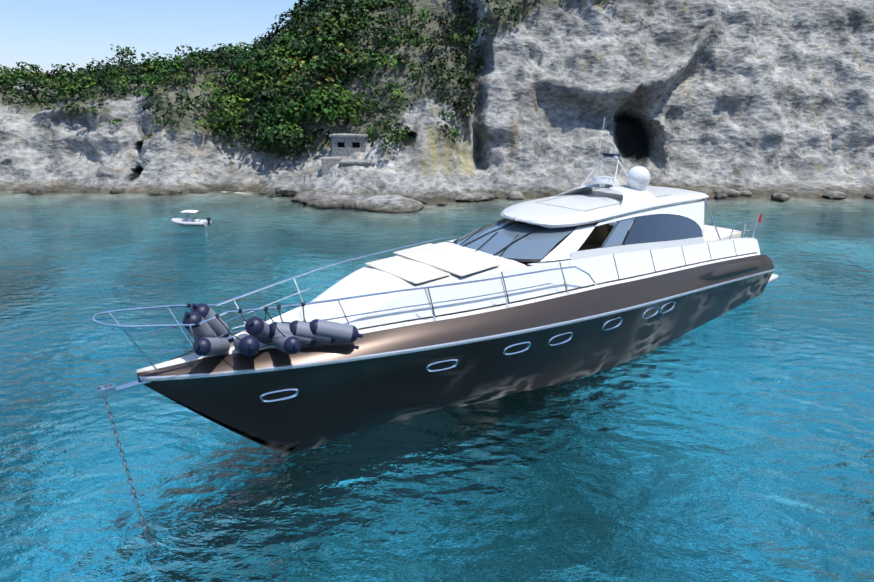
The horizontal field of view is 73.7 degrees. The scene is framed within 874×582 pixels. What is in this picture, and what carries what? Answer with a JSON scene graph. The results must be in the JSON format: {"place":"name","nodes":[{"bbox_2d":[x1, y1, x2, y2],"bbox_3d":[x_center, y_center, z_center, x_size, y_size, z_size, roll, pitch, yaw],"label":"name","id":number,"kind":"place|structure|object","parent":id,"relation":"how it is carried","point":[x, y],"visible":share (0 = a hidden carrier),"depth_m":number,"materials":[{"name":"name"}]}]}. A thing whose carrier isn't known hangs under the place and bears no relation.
{"place":"outdoors","nodes":[
{"label":"outdoors","id":0,"kind":"place"},
{"bbox_2d":[0,0,307,74],"label":"sky","id":1,"kind":"structure","parent":0,"point":[43,33],"materials":[{"name":"blue"}]},
{"bbox_2d":[0,188,873,581],"bbox_3d":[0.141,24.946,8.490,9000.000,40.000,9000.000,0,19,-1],"label":"sea","id":2,"kind":"structure","parent":0,"point":[734,444],"depth_m":11.18,"materials":[{"name":"liquid"}]},
{"bbox_2d":[171,210,211,226],"bbox_3d":[-12.219,-3.580,28.877,2.087,0.840,0.796,2,19,7],"label":"tender","id":3,"kind":"object","parent":2,"relation":"on","point":[190,221],"visible":0.96,"depth_m":28.72,"materials":[{"name":"grey plastic"}]},
{"bbox_2d":[92,118,777,533],"bbox_3d":[2.684,1.290,15.025,19.730,10.844,4.696,-15,24,-38],"label":"yacht","id":4,"kind":"object","parent":2,"relation":"on","point":[552,290],"visible":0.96,"depth_m":11.47,"materials":[{"name":"brown metal"}]},
{"bbox_2d":[0,0,873,201],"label":"cliffs","id":5,"kind":"structure","parent":0,"point":[709,97],"depth_m":41.11,"materials":[{"name":"grey stone"}]},
{"bbox_2d":[0,0,524,157],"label":"scrub","id":6,"kind":"object","parent":5,"relation":"on","point":[313,26],"visible":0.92,"depth_m":42.35,"materials":[{"name":"green plant"}]},
{"bbox_2d":[118,0,526,111],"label":"tree trunks","id":7,"kind":"object","parent":5,"relation":"on","point":[374,42],"visible":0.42,"depth_m":41.96,"materials":[{"name":"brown plant"}]},
{"bbox_2d":[321,156,341,176],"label":"block wall","id":8,"kind":"structure","parent":5,"relation":"on","point":[328,163],"depth_m":37.90,"materials":[{"name":"concrete"}]},
{"bbox_2d":[329,133,367,156],"bbox_3d":[-5.874,-9.963,40.011,2.540,1.590,1.820,2,19,7],"label":"bunker","id":9,"kind":"object","parent":5,"relation":"on","point":[344,144],"visible":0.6,"depth_m":39.26,"materials":[{"name":"concrete"}]},
{"bbox_2d":[339,159,371,166],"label":"stone slab","id":10,"kind":"structure","parent":5,"relation":"on","point":[350,162],"depth_m":37.42,"materials":[{"name":"concrete"}]},
{"bbox_2d":[6,184,873,211],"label":"shore boulders","id":11,"kind":"object","parent":5,"relation":"on","point":[389,202],"visible":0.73,"depth_m":35.60,"materials":[{"name":"grey stone"}]}
]}

